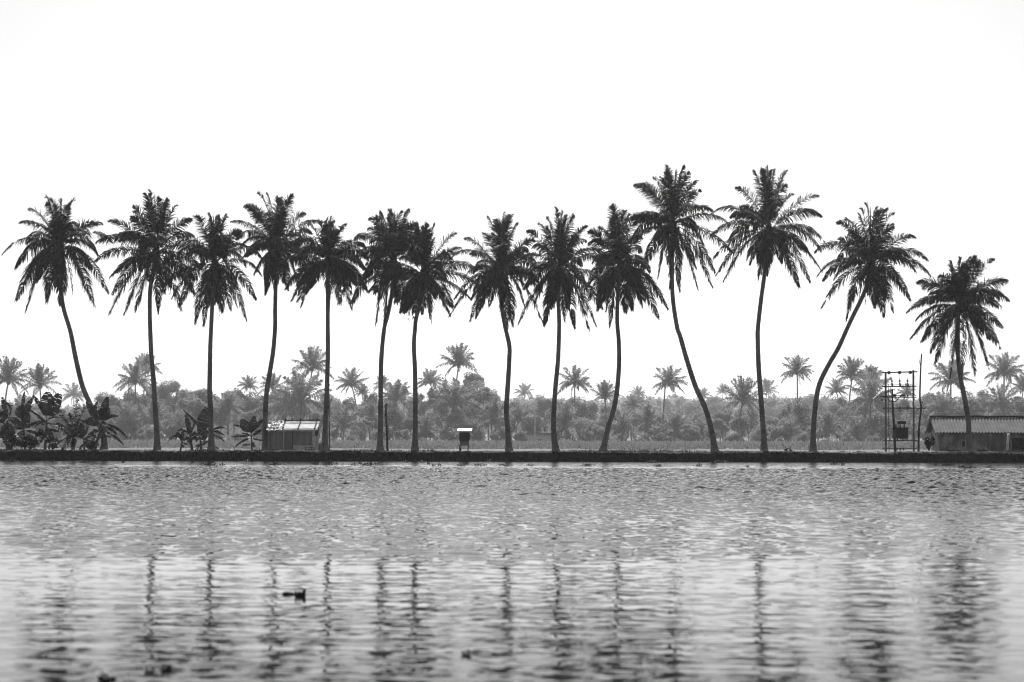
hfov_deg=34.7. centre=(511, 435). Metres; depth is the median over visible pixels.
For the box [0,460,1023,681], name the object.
water
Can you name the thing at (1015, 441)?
doorway
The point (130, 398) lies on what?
background bush
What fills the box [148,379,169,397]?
background tree
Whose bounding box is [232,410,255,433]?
background bush
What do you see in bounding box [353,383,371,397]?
background coconut palm
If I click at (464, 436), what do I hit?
kiosk
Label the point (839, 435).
background bush
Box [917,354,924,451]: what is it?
crooked pole
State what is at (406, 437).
background bush
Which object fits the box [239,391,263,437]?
background bush
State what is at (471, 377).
background tree
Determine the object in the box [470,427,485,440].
background bush
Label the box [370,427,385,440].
background bush
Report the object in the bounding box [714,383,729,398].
background coconut palm
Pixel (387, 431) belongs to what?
utility pole
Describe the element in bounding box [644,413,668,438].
background bush
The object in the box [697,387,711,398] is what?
background coconut palm
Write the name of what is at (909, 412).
background bush
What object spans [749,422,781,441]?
background bush
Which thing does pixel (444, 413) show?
background bush
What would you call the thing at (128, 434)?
background bush
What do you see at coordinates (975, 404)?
background tree
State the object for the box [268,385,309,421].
background coconut palm
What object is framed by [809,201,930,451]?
coconut palm
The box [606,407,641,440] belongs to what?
background coconut palm
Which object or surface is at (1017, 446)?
shrub
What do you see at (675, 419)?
background coconut palm
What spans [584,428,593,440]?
background bush
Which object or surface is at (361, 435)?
background bush
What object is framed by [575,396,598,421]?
background tree
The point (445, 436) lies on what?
background bush
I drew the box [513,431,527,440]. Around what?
background bush
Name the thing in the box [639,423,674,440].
bush
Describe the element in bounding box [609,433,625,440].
background bush
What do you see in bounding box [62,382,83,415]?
background coconut palm
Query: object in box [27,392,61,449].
banana plant
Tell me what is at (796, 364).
background coconut palm
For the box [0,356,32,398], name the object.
background coconut palm
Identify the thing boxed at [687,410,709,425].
background bush
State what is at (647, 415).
background coconut palm
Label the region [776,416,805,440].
background coconut palm
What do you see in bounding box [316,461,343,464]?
water hyacinth
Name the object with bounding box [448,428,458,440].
background bush
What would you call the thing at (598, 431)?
background bush
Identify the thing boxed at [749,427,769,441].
background bush
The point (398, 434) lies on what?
background bush
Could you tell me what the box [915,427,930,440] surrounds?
background bush
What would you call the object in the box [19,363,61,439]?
background coconut palm
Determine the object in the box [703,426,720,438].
background bush
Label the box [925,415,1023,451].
house
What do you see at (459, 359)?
background coconut palm
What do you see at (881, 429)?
background bush
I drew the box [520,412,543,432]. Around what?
background bush
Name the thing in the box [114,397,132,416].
background tree
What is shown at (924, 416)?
background bush
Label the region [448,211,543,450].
coconut palm
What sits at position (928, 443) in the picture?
shrub
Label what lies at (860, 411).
background bush
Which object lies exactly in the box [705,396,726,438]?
background tree
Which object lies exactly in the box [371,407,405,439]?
background bush
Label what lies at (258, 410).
background tree
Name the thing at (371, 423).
background bush
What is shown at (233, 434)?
background bush
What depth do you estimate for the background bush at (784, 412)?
716.18 m
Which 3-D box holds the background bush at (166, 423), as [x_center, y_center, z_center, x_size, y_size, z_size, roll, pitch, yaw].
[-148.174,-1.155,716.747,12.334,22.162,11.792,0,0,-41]
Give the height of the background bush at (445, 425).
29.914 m
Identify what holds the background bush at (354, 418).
on the ground at (629, 439)
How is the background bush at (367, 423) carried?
on the ground at (629, 439)
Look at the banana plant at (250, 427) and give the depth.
161.57 m
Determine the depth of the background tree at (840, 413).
728.36 m
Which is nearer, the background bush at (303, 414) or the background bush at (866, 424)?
the background bush at (866, 424)
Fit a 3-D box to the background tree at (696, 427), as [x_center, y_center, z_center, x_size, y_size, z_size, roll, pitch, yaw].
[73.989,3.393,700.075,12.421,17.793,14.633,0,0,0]
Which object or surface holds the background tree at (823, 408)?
on the ground at (629, 439)
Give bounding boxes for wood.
[11,394,1023,438]
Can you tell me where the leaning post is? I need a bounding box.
[1006,433,1009,450]
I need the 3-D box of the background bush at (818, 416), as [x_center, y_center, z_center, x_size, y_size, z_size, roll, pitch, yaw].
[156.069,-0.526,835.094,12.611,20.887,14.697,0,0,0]
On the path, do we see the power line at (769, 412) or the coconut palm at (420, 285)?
the coconut palm at (420, 285)
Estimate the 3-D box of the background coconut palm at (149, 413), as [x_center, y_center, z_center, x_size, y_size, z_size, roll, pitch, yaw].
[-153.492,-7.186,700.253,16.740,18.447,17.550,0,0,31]
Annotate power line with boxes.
[8,410,1004,416]
[65,391,1018,396]
[369,412,1013,417]
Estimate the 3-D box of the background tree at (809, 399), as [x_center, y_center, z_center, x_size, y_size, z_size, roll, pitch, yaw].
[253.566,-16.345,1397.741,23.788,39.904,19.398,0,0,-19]
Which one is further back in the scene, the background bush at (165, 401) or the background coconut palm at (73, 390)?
the background coconut palm at (73, 390)
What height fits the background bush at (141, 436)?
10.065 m
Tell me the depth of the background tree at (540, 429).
724.97 m
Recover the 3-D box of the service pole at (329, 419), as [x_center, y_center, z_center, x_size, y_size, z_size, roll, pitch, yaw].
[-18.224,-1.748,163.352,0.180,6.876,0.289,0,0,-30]
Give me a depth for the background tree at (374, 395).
837.58 m
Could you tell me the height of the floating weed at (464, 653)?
0.082 m
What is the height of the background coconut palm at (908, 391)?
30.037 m
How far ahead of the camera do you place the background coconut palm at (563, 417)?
670.91 m
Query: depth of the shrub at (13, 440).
163.81 m
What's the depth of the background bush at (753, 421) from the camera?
806.82 m
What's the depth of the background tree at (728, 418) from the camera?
780.29 m
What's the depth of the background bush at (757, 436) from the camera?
639.80 m
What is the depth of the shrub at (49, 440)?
161.75 m
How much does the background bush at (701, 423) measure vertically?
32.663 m
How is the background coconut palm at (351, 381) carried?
on the ground at (629, 439)
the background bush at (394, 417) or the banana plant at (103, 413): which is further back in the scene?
the background bush at (394, 417)
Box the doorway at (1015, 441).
[1012,438,1023,451]
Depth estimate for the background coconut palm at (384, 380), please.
838.95 m
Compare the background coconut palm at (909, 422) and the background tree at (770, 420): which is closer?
the background coconut palm at (909, 422)
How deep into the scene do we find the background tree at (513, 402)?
837.98 m
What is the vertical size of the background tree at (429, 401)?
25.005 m
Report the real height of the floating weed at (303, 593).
0.144 m
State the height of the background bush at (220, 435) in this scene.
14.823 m
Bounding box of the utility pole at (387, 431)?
[385,403,391,449]
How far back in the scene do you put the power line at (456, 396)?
559.98 m
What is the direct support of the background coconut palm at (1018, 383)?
on the ground at (629, 439)
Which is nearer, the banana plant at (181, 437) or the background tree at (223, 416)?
the banana plant at (181, 437)
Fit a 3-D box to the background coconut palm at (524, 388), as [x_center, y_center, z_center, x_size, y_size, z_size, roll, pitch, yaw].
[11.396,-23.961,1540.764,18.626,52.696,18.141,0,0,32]
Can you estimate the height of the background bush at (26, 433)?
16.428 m
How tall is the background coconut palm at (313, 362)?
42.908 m
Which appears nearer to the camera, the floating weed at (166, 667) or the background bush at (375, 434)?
the floating weed at (166, 667)
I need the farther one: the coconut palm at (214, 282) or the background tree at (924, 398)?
the background tree at (924, 398)
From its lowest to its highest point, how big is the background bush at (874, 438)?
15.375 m
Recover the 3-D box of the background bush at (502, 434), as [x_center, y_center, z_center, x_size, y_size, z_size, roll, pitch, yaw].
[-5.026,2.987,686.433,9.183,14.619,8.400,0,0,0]
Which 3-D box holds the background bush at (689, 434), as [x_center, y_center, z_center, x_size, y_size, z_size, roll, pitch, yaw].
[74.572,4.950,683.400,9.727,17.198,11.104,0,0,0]
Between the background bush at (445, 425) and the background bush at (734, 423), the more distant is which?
the background bush at (445, 425)
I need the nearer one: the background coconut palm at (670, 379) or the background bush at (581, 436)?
the background bush at (581, 436)
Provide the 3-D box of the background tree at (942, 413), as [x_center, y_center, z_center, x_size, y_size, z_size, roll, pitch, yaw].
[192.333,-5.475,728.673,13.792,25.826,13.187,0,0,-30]
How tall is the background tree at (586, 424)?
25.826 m
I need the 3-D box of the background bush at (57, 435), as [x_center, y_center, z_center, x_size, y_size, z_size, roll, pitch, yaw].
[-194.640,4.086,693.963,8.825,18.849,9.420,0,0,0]
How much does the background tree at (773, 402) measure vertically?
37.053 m
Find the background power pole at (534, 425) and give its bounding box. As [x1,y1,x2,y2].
[531,409,535,440]
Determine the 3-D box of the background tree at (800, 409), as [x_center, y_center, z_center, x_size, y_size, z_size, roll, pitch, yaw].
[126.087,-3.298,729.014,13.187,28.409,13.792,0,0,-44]
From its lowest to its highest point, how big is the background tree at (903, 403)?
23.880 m
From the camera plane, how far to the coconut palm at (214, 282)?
160.10 m
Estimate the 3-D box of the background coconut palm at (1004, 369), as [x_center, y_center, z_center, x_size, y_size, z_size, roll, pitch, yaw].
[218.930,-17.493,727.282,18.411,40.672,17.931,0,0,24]
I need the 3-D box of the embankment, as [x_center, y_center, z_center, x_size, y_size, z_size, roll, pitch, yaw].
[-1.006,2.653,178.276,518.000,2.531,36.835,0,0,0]
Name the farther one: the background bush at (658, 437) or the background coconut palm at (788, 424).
the background coconut palm at (788, 424)
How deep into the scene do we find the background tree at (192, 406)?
724.75 m
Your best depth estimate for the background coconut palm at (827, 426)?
670.76 m
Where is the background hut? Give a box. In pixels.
[526,433,550,440]
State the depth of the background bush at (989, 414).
717.00 m
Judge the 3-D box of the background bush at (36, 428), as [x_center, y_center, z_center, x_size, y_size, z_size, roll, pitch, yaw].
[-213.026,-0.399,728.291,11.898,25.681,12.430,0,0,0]
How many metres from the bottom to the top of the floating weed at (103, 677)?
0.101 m
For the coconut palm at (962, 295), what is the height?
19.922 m
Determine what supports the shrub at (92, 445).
on the embankment
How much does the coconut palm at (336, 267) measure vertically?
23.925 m
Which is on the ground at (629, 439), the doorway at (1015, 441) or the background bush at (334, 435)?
the background bush at (334, 435)
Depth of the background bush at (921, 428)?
736.10 m
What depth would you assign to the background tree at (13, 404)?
724.94 m
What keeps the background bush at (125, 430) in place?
on the ground at (629, 439)
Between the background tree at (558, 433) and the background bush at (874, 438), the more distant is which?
the background tree at (558, 433)
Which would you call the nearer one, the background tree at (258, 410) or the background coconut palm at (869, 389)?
the background coconut palm at (869, 389)
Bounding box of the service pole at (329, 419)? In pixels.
[329,384,329,448]
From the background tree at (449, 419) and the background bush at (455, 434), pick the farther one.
the background tree at (449, 419)
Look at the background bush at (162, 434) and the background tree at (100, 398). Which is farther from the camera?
the background tree at (100, 398)
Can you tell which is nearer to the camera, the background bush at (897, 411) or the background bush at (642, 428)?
the background bush at (642, 428)
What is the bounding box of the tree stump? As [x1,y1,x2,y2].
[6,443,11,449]
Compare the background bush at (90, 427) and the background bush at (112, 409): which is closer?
the background bush at (90, 427)
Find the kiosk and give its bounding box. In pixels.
[457,428,471,450]
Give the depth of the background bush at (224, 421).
736.20 m
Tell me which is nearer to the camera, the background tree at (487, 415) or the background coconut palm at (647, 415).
the background coconut palm at (647, 415)
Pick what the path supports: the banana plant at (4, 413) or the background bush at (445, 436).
the banana plant at (4, 413)
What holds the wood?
on the ground at (629, 439)
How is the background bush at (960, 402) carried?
on the ground at (629, 439)
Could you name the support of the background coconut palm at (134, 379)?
on the ground at (629, 439)
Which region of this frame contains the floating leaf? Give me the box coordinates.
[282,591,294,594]
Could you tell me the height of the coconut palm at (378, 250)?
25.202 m
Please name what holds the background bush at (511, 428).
on the ground at (629, 439)
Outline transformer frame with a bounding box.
[882,370,916,451]
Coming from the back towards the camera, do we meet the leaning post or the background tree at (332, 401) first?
the background tree at (332, 401)
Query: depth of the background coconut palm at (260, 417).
685.15 m
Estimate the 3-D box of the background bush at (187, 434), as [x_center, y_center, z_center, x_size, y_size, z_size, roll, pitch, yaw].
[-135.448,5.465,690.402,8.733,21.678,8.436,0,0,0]
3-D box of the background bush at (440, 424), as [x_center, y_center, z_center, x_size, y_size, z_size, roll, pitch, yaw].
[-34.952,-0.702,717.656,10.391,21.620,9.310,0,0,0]
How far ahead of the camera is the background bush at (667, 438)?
686.18 m
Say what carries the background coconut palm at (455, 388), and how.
on the ground at (629, 439)
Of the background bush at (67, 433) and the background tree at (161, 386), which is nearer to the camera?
the background bush at (67, 433)
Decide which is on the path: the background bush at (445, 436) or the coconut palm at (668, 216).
the coconut palm at (668, 216)
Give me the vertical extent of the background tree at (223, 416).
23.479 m
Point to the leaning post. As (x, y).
(1007, 443)
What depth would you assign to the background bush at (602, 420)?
728.84 m
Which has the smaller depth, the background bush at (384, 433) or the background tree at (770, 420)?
the background bush at (384, 433)
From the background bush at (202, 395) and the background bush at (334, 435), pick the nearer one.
the background bush at (334, 435)
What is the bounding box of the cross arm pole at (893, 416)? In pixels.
[880,387,904,451]
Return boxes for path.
[0,447,1023,452]
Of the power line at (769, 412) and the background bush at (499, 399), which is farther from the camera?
the background bush at (499, 399)
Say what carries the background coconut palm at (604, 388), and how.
on the ground at (629, 439)
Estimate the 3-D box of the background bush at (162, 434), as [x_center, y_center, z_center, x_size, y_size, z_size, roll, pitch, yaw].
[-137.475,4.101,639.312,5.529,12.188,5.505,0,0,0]
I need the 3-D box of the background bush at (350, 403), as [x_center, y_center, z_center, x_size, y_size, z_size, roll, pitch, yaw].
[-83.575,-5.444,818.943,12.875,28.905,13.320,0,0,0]
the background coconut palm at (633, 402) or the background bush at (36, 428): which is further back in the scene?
the background coconut palm at (633, 402)
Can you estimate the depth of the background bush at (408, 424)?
718.43 m
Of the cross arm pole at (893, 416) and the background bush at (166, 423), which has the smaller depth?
the cross arm pole at (893, 416)
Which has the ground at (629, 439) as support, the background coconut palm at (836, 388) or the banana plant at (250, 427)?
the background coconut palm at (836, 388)
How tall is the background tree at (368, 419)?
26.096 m
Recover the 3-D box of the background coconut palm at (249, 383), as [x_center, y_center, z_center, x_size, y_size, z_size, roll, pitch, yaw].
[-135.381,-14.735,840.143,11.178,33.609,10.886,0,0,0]
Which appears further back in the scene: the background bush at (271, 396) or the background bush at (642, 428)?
the background bush at (271, 396)
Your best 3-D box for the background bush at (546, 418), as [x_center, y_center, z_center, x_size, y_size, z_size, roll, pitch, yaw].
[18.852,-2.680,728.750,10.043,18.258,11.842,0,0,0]
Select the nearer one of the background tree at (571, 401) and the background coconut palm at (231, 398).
the background coconut palm at (231, 398)
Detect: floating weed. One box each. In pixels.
[97,672,116,681]
[145,666,155,673]
[161,663,171,671]
[295,588,305,595]
[461,649,471,655]
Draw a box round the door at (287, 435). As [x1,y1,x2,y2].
[284,432,291,449]
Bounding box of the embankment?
[0,448,1023,461]
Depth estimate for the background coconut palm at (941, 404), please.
698.24 m
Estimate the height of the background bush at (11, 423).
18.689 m
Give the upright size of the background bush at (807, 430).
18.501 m
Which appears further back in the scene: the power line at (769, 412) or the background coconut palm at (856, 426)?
the background coconut palm at (856, 426)
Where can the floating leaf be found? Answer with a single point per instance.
(287, 593)
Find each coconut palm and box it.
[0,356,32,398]
[1,194,112,449]
[7,393,42,424]
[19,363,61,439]
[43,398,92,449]
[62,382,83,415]
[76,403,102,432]
[93,189,202,449]
[111,399,145,439]
[113,359,157,439]
[132,352,162,393]
[133,398,173,431]
[159,212,262,449]
[166,408,192,428]
[214,391,242,434]
[230,191,317,449]
[237,375,258,434]
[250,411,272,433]
[258,372,286,405]
[268,370,331,421]
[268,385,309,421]
[273,215,369,449]
[290,345,333,429]
[320,402,368,440]
[334,367,368,429]
[350,207,428,449]
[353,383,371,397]
[356,399,384,438]
[364,221,479,450]
[372,375,388,392]
[383,379,412,440]
[409,413,441,438]
[418,368,441,439]
[426,377,482,432]
[436,343,477,423]
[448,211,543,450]
[470,396,515,438]
[503,402,536,432]
[513,383,534,404]
[517,207,608,450]
[544,401,586,440]
[557,364,593,439]
[587,202,668,450]
[589,380,623,425]
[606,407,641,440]
[619,164,733,451]
[622,394,643,440]
[628,403,662,440]
[629,385,646,437]
[652,364,687,423]
[660,410,690,440]
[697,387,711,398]
[709,165,824,450]
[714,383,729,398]
[719,375,770,437]
[755,378,778,415]
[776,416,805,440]
[780,355,813,429]
[807,410,846,441]
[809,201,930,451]
[824,378,848,406]
[833,356,870,417]
[839,416,873,441]
[844,372,898,435]
[854,364,884,426]
[890,415,924,441]
[897,383,915,396]
[905,255,1009,450]
[923,389,960,418]
[928,359,975,398]
[980,382,1020,415]
[984,351,1023,394]
[1011,374,1023,397]
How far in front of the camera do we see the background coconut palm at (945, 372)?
726.46 m
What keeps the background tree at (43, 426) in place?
on the ground at (629, 439)
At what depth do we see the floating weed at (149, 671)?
17.06 m
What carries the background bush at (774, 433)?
on the ground at (629, 439)
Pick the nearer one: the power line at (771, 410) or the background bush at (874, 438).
the power line at (771, 410)
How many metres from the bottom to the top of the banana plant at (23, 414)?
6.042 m
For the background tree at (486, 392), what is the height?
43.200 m
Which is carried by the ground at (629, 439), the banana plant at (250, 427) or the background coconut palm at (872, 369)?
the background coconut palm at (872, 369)
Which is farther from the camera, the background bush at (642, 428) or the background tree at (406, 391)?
the background tree at (406, 391)
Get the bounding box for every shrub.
[0,429,21,448]
[19,430,42,448]
[45,436,59,448]
[85,438,99,448]
[924,435,934,450]
[1014,444,1022,451]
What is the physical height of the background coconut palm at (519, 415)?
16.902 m
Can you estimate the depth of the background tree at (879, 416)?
726.25 m
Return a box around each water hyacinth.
[2,459,21,461]
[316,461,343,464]
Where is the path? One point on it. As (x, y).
(464, 450)
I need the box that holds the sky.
[0,0,1023,437]
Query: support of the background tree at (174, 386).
on the ground at (629, 439)
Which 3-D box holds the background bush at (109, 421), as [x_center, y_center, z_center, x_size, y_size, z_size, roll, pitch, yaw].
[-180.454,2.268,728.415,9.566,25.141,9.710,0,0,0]
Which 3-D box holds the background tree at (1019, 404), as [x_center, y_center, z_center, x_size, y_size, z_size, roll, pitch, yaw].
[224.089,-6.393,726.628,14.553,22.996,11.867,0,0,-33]
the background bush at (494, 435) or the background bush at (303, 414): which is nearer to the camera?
the background bush at (494, 435)
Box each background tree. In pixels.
[0,399,18,429]
[30,409,53,431]
[94,391,117,408]
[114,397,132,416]
[128,395,150,428]
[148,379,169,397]
[157,379,190,439]
[175,394,206,425]
[186,389,219,439]
[207,399,231,430]
[231,387,244,432]
[252,404,274,420]
[316,393,340,415]
[350,407,370,432]
[361,392,377,439]
[401,385,409,430]
[418,393,433,415]
[426,382,448,437]
[443,409,483,436]
[456,378,497,423]
[463,372,484,389]
[482,397,503,432]
[502,400,529,415]
[514,423,543,435]
[526,397,540,407]
[534,393,557,432]
[542,415,563,439]
[558,396,582,416]
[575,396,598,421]
[577,417,601,440]
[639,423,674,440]
[672,425,699,440]
[680,399,703,418]
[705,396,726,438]
[714,409,734,436]
[758,415,780,427]
[764,397,786,417]
[782,397,811,428]
[796,394,824,417]
[817,399,830,438]
[834,407,850,439]
[866,411,896,429]
[894,398,910,420]
[916,392,943,440]
[926,395,958,417]
[954,397,980,417]
[969,389,990,413]
[1005,396,1023,415]
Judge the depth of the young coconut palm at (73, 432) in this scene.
161.20 m
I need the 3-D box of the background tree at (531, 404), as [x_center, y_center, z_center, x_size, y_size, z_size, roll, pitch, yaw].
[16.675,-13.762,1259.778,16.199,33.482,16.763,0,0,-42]
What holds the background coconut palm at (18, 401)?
on the ground at (629, 439)
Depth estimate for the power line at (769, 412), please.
629.48 m
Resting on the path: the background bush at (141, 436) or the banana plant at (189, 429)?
the banana plant at (189, 429)
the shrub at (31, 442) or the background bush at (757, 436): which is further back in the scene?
the background bush at (757, 436)
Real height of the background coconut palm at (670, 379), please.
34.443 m
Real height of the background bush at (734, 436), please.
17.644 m
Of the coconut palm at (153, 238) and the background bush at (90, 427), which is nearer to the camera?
the coconut palm at (153, 238)
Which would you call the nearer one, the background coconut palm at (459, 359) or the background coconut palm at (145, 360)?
the background coconut palm at (459, 359)
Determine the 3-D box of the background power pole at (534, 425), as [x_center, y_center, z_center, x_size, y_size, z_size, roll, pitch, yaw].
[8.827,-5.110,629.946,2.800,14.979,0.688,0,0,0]
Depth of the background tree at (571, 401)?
839.94 m
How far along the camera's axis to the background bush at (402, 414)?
809.68 m
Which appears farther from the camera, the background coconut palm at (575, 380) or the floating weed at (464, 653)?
the background coconut palm at (575, 380)
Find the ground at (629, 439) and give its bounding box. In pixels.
[0,437,923,449]
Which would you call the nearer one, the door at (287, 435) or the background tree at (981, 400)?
the door at (287, 435)
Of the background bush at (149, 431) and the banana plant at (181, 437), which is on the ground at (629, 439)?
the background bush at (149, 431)
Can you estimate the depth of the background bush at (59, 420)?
721.59 m
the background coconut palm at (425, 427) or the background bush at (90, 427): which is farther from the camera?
the background bush at (90, 427)
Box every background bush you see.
[1,415,20,431]
[16,427,37,438]
[20,411,45,431]
[44,409,69,435]
[48,424,62,439]
[61,420,81,439]
[66,408,93,438]
[95,418,115,439]
[109,406,119,423]
[113,418,138,439]
[118,423,130,439]
[122,389,147,425]
[136,424,153,439]
[137,431,146,439]
[139,386,173,428]
[152,431,166,440]
[159,423,181,439]
[161,408,187,439]
[180,423,198,439]
[189,388,213,430]
[189,407,206,427]
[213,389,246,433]
[213,404,233,429]
[214,429,225,439]
[225,432,244,440]
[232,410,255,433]
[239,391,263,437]
[258,389,280,418]
[287,404,315,419]
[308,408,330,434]
[321,420,339,439]
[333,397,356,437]
[335,409,357,438]
[346,434,358,440]
[350,421,367,440]
[352,419,371,431]
[357,412,377,439]
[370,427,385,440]
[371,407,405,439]
[372,431,377,439]
[383,398,406,439]
[394,430,404,440]
[395,429,411,440]
[401,393,429,415]
[401,413,421,433]
[418,423,439,440]
[423,410,443,435]
[432,400,448,439]
[440,429,451,440]
[443,409,459,433]
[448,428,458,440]
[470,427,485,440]
[478,419,490,438]
[488,389,500,439]
[490,426,504,440]
[490,431,499,440]
[496,413,519,433]
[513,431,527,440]
[519,397,544,432]
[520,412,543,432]
[543,410,557,429]
[562,422,585,440]
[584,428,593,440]
[589,412,609,428]
[591,424,609,440]
[595,403,615,439]
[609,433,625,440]
[610,411,631,440]
[628,411,639,440]
[638,421,659,435]
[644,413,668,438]
[650,432,664,440]
[663,435,677,441]
[679,427,701,441]
[680,413,706,440]
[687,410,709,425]
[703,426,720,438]
[711,407,733,439]
[712,418,729,439]
[724,432,743,441]
[728,415,750,436]
[734,405,759,439]
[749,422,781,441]
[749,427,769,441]
[750,428,760,441]
[767,425,789,440]
[776,407,798,441]
[793,433,809,441]
[797,425,810,440]
[798,422,823,438]
[808,414,822,440]
[826,396,856,419]
[833,415,848,438]
[841,434,855,441]
[843,414,872,440]
[851,402,882,440]
[865,433,880,441]
[866,425,891,441]
[877,403,902,439]
[888,423,912,441]
[894,408,923,427]
[899,412,924,441]
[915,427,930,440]
[920,407,935,428]
[949,390,974,410]
[970,409,987,417]
[987,407,1012,417]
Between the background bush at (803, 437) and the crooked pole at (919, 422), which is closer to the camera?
the crooked pole at (919, 422)
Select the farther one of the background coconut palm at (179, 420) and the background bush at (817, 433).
the background bush at (817, 433)
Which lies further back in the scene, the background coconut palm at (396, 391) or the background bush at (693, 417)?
the background bush at (693, 417)
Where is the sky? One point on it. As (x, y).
(458, 114)
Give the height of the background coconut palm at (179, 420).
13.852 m
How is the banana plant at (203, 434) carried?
on the path
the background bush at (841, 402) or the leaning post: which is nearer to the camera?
the leaning post
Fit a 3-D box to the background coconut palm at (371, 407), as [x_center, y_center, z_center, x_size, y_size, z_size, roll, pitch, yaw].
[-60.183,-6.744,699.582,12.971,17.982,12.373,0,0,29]
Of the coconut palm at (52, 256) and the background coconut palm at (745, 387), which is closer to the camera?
the coconut palm at (52, 256)
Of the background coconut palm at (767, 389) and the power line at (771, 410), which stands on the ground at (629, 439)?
the background coconut palm at (767, 389)
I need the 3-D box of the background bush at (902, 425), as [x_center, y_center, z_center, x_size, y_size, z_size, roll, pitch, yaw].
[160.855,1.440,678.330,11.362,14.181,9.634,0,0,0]
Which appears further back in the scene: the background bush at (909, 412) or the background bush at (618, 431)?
the background bush at (909, 412)
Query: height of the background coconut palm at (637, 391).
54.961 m
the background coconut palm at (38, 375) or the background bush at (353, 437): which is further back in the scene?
the background coconut palm at (38, 375)
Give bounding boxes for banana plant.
[0,397,19,443]
[14,391,36,448]
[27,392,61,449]
[77,423,91,449]
[81,396,126,448]
[168,430,187,450]
[178,409,198,449]
[195,407,226,449]
[232,416,262,449]
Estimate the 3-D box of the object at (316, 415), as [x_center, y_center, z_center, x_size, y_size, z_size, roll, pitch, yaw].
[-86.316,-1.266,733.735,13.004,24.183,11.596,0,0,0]
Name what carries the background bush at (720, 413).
on the ground at (629, 439)
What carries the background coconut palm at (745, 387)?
on the ground at (629, 439)
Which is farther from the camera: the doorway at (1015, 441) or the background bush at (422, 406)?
the background bush at (422, 406)
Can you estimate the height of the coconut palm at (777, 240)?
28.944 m
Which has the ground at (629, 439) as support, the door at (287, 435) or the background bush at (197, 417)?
the background bush at (197, 417)
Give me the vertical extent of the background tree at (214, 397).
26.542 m
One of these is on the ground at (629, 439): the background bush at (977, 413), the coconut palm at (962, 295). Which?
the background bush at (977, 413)
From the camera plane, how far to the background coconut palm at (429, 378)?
838.91 m
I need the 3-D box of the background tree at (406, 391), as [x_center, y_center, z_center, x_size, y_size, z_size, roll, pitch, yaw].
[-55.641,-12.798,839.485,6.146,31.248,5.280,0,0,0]
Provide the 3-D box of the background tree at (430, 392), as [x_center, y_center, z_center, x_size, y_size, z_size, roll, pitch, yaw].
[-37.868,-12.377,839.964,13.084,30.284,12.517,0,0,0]
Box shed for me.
[264,418,320,449]
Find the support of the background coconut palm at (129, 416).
on the ground at (629, 439)
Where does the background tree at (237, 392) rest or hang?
on the ground at (629, 439)
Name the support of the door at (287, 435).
in the shed
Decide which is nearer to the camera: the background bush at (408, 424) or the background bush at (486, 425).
the background bush at (408, 424)
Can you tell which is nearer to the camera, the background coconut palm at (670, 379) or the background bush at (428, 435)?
the background bush at (428, 435)
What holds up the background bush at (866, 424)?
on the ground at (629, 439)
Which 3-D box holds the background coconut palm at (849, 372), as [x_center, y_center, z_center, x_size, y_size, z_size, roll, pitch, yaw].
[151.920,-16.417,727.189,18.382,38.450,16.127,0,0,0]
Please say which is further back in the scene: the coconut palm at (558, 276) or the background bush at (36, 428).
the background bush at (36, 428)
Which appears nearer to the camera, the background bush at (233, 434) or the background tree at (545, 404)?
the background bush at (233, 434)
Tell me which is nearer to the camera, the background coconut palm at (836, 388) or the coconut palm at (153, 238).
the coconut palm at (153, 238)
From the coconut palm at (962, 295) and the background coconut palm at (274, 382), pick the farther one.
the background coconut palm at (274, 382)
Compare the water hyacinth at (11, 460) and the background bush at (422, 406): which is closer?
the water hyacinth at (11, 460)
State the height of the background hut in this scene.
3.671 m
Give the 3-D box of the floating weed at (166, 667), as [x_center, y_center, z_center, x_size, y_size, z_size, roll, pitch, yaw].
[-3.657,2.449,17.306,0.082,0.101,0.262,0,0,10]
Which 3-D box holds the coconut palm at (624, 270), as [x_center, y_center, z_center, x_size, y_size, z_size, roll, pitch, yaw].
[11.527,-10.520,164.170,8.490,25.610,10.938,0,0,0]
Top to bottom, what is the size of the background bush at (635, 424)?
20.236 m
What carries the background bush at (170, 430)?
on the ground at (629, 439)
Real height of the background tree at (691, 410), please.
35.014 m
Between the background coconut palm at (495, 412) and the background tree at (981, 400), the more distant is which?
the background tree at (981, 400)

